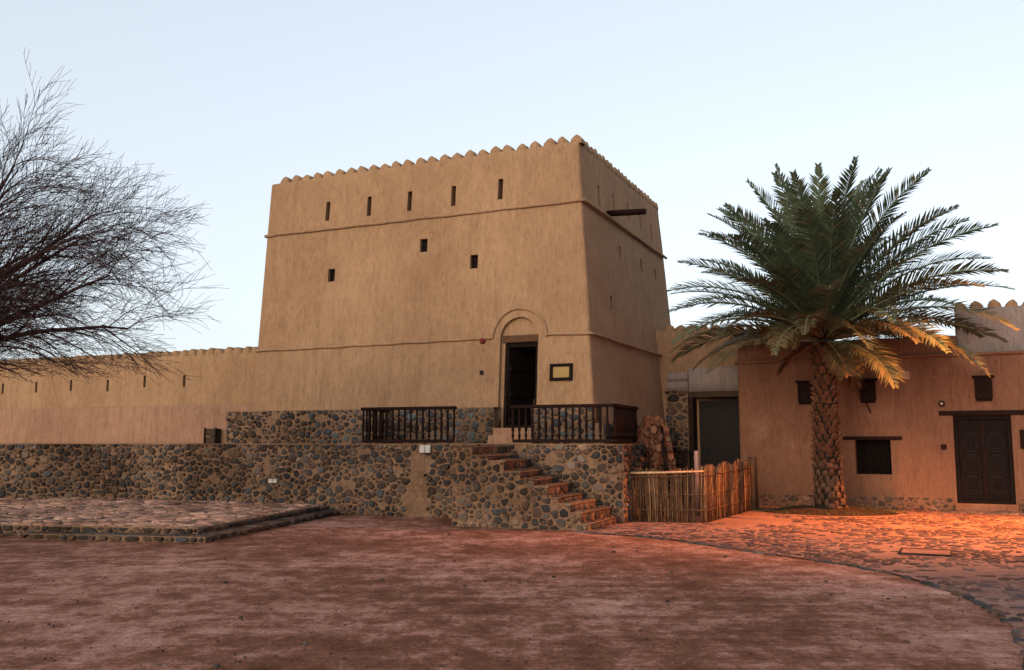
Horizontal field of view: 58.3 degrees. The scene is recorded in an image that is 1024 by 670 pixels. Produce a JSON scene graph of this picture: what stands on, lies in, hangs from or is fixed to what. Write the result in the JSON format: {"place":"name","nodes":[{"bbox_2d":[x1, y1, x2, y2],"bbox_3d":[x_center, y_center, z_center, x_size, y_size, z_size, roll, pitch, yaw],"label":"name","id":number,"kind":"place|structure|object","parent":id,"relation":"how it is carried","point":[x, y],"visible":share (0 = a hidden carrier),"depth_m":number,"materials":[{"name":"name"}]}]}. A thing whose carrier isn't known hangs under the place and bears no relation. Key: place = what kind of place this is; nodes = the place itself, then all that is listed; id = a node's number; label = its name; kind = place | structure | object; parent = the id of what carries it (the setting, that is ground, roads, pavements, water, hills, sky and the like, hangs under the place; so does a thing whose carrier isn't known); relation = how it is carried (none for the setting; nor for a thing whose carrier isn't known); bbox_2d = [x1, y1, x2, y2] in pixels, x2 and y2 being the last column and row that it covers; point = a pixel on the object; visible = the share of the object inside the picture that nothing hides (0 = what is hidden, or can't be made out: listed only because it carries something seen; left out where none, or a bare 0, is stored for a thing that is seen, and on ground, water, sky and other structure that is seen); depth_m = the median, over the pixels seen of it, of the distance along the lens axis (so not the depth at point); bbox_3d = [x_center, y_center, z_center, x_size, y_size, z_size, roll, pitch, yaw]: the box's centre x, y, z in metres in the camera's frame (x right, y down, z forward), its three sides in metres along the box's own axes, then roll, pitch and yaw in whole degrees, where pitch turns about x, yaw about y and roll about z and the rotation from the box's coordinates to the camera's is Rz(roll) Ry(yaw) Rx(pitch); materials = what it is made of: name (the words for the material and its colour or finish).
{"place":"outdoors","nodes":[
{"label":"outdoors","id":0,"kind":"place"},
{"bbox_2d":[0,501,1023,669],"bbox_3d":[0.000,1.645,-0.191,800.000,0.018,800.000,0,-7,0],"label":"ground","id":1,"kind":"structure","parent":0,"point":[608,636],"depth_m":9.25,"materials":[{"name":"brown soil"}]},
{"bbox_2d":[0,51,227,385],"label":"bare tree","id":2,"kind":"object","parent":1,"relation":"on","point":[14,285],"visible":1,"depth_m":14.24,"materials":[{"name":"brown plant"}]},
{"bbox_2d":[0,346,257,443],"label":"curtain wall","id":3,"kind":"structure","parent":1,"relation":"on","point":[137,408],"depth_m":26.46,"materials":[{"name":"paint"}]},
{"bbox_2d":[0,497,339,542],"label":"stone platform","id":4,"kind":"structure","parent":1,"relation":"on","point":[119,519],"depth_m":17.55,"materials":[{"name":"grey stone"}]},
{"bbox_2d":[0,443,645,523],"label":"retaining wall","id":5,"kind":"structure","parent":1,"relation":"on","point":[404,480],"depth_m":21.44,"materials":[{"name":"stone"}]},
{"bbox_2d":[268,479,277,482],"bbox_3d":[-5.627,3.437,21.592,0.232,0.090,0.050,-3,-7,21],"label":"socket box","id":6,"kind":"object","parent":5,"relation":"attached to","point":[272,480],"visible":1,"depth_m":21.57,"materials":[{"name":"white plastic"}]},
{"bbox_2d":[361,406,456,442],"bbox_3d":[-2.069,2.096,21.318,2.389,0.800,1.600,-3,-7,21],"label":"balustrade","id":7,"kind":"object","parent":5,"relation":"on","point":[376,427],"visible":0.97,"depth_m":20.66,"materials":[{"name":"brown wood"}]},
{"bbox_2d":[419,445,430,452],"bbox_3d":[-1.916,2.513,20.229,0.262,0.170,0.050,-3,-7,21],"label":"meter box","id":8,"kind":"object","parent":5,"relation":"attached to","point":[424,448],"visible":1,"depth_m":20.21,"materials":[{"name":"white plastic"}]},
{"bbox_2d":[510,404,637,442],"bbox_3d":[1.402,1.960,20.148,2.346,0.800,1.950,-3,-7,21],"label":"balustrade","id":9,"kind":"object","parent":5,"relation":"on","point":[625,427],"visible":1,"depth_m":19.33,"materials":[{"name":"brown wood"}]},
{"bbox_2d":[0,525,1021,669],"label":"pebbles","id":10,"kind":"object","parent":1,"relation":"on","point":[509,617],"visible":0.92,"depth_m":9.69,"materials":[{"name":"stone"}]},
{"bbox_2d":[452,444,616,530],"bbox_3d":[0.199,3.005,18.491,3.518,1.602,1.815,-3,-7,21],"label":"stone stair","id":11,"kind":"object","parent":1,"relation":"on","point":[498,486],"visible":1,"depth_m":17.78,"materials":[{"name":"grey stone"}]},
{"bbox_2d":[688,366,739,500],"bbox_3d":[5.709,2.765,25.604,1.990,3.722,0.912,-3,-7,26],"label":"covered gateway","id":12,"kind":"object","parent":1,"relation":"on","point":[719,432],"visible":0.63,"depth_m":25.54,"materials":[{"name":"grey paint"}]},
{"bbox_2d":[656,324,819,500],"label":"back wall","id":13,"kind":"structure","parent":1,"relation":"on","point":[665,337],"depth_m":26.08,"materials":[{"name":"paint"}]},
{"bbox_2d":[576,531,1023,668],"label":"kerb","id":14,"kind":"structure","parent":1,"relation":"on","point":[1015,633],"depth_m":10.69,"materials":[{"name":"stone"}]},
{"bbox_2d":[735,299,1023,511],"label":"plaster house","id":15,"kind":"structure","parent":1,"relation":"on","point":[893,454],"depth_m":22.54,"materials":[{"name":"paint"}]},
{"bbox_2d":[856,440,891,473],"bbox_3d":[9.132,3.073,23.117,0.830,0.849,0.118,-3,-7,26],"label":"window","id":16,"kind":"structure","parent":15,"relation":"in","point":[873,456],"depth_m":23.13,"materials":[{"name":"brown wood"}]},
{"bbox_2d":[902,371,909,379],"bbox_3d":[9.738,1.001,22.686,0.170,0.200,0.040,-3,-7,26],"label":"junction box","id":17,"kind":"object","parent":15,"relation":"attached to","point":[906,375],"visible":0.95,"depth_m":22.67,"materials":[{"name":"beige plastic"}]},
{"bbox_2d":[938,400,944,406],"bbox_3d":[10.422,1.665,22.254,0.150,0.150,0.100,-3,-7,26],"label":"wall lamp","id":18,"kind":"object","parent":15,"relation":"attached to","point":[941,403],"visible":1,"depth_m":22.21,"materials":[{"name":"metal"}]},
{"bbox_2d":[958,420,987,499],"bbox_3d":[11.027,2.979,21.961,0.553,1.887,0.080,-3,-7,26],"label":"door","id":19,"kind":"structure","parent":15,"relation":"in","point":[970,432],"depth_m":21.95,"materials":[{"name":"brown wood"}]},
{"bbox_2d":[983,420,1010,499],"bbox_3d":[11.480,2.954,21.748,0.513,1.887,0.068,-3,-7,26],"label":"door","id":20,"kind":"structure","parent":15,"relation":"in","point":[995,431],"depth_m":21.72,"materials":[{"name":"brown wood"}]},
{"bbox_2d":[1019,430,1023,448],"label":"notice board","id":21,"kind":"object","parent":15,"relation":"attached to","point":[1022,439],"visible":1,"depth_m":21.41,"materials":[{"name":"brown wood"}]},
{"bbox_2d":[0,0,1023,359],"label":"sky","id":22,"kind":"structure","parent":0,"point":[690,100],"materials":[{"name":"blue"}]},
{"bbox_2d":[571,501,1023,658],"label":"cobbled yard","id":23,"kind":"structure","parent":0,"point":[751,519],"depth_m":15.00,"materials":[{"name":"brown stone"}]},
{"bbox_2d":[629,415,677,517],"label":"mud pier","id":24,"kind":"structure","parent":23,"relation":"on","point":[650,436],"depth_m":20.16,"materials":[{"name":"stone"}]},
{"bbox_2d":[660,426,668,489],"bbox_3d":[3.315,2.677,19.976,0.068,1.391,0.370,1,-7,-10],"label":"leaning pole","id":25,"kind":"object","parent":24,"relation":"on","point":[663,450],"visible":0.78,"depth_m":20.00,"materials":[{"name":"brown wood"}]},
{"bbox_2d":[664,372,689,500],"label":"stepped wall","id":26,"kind":"structure","parent":23,"relation":"on","point":[677,416],"depth_m":25.65,"materials":[{"name":"stone"}]},
{"bbox_2d":[629,458,751,522],"bbox_3d":[4.493,3.358,20.065,4.823,1.266,1.540,6,-9,-41],"label":"reed fence","id":27,"kind":"object","parent":23,"relation":"on","point":[726,490],"visible":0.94,"depth_m":18.95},
{"bbox_2d":[694,451,699,514],"bbox_3d":[4.181,3.344,20.753,0.118,1.450,0.119,0,-7,0],"label":"pink post","id":28,"kind":"object","parent":23,"relation":"on","point":[696,468],"visible":0.96,"depth_m":20.71,"materials":[{"name":"paint"}]},
{"bbox_2d":[747,456,759,509],"bbox_3d":[5.807,3.579,22.122,0.268,1.299,0.251,-1,-7,12],"label":"reed bundle","id":29,"kind":"object","parent":23,"relation":"on","point":[753,462],"visible":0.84,"depth_m":22.02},
{"bbox_2d":[660,155,1020,507],"bbox_3d":[7.550,0.036,21.950,7.949,8.322,7.860,0,-7,0],"label":"date palm","id":30,"kind":"object","parent":23,"relation":"on","point":[813,268],"visible":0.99,"depth_m":21.09,"materials":[{"name":"green plant"}]},
{"bbox_2d":[898,547,952,555],"bbox_3d":[6.122,3.209,13.571,0.720,0.024,0.720,-3,-7,26],"label":"inspection cover","id":31,"kind":"object","parent":23,"relation":"on","point":[932,552],"visible":1,"depth_m":13.59,"materials":[{"name":"metal"}]},
{"bbox_2d":[757,504,918,516],"bbox_3d":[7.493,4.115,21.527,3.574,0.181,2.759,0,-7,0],"label":"soil","id":32,"kind":"structure","parent":0,"point":[811,510],"depth_m":20.87,"materials":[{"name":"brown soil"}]},
{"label":"terrace floor","id":33,"kind":"structure","parent":0,"visible":0},
{"bbox_2d":[203,428,220,443],"bbox_3d":[-8.044,2.704,24.636,0.420,0.420,0.205,-3,-7,24],"label":"wooden crate","id":34,"kind":"object","parent":33,"relation":"on","point":[214,432],"visible":1,"depth_m":24.57,"materials":[{"name":"brown wood"}]},
{"bbox_2d":[226,407,674,443],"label":"rubble plinth","id":35,"kind":"structure","parent":33,"relation":"on","point":[477,425],"depth_m":22.08,"materials":[{"name":"stone"}]},
{"bbox_2d":[252,134,670,427],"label":"fort tower","id":36,"kind":"structure","parent":35,"relation":"on","point":[408,283],"depth_m":22.80,"materials":[{"name":"paint"}]},
{"bbox_2d":[330,270,334,281],"bbox_3d":[-4.663,-1.547,24.093,0.220,0.350,0.086,-3,-7,24],"label":"window","id":37,"kind":"structure","parent":36,"relation":"in","point":[332,278],"depth_m":24.10,"materials":[{"name":"brown wood"}]},
{"bbox_2d":[422,240,427,251],"bbox_3d":[-2.157,-2.229,23.081,0.220,0.350,0.086,-3,-7,24],"label":"window","id":38,"kind":"structure","parent":36,"relation":"in","point":[424,242],"depth_m":23.09,"materials":[{"name":"brown wood"}]},
{"bbox_2d":[472,256,477,268],"bbox_3d":[-0.869,-1.769,22.398,0.220,0.350,0.086,-3,-7,24],"label":"window","id":39,"kind":"structure","parent":36,"relation":"in","point":[474,258],"depth_m":22.40,"materials":[{"name":"brown wood"}]},
{"bbox_2d":[507,348,533,424],"bbox_3d":[0.220,1.238,21.818,0.091,1.800,0.900,-6,-9,40],"label":"door","id":40,"kind":"structure","parent":36,"relation":"in","point":[519,361],"depth_m":21.78,"materials":[{"name":"brown wood"}]},
{"bbox_2d":[549,363,572,380],"bbox_3d":[1.113,0.840,20.794,0.550,0.390,0.073,-3,-7,24],"label":"wall plaque","id":41,"kind":"object","parent":36,"relation":"attached to","point":[560,372],"depth_m":20.78,"materials":[{"name":"brown wood"}]}
]}

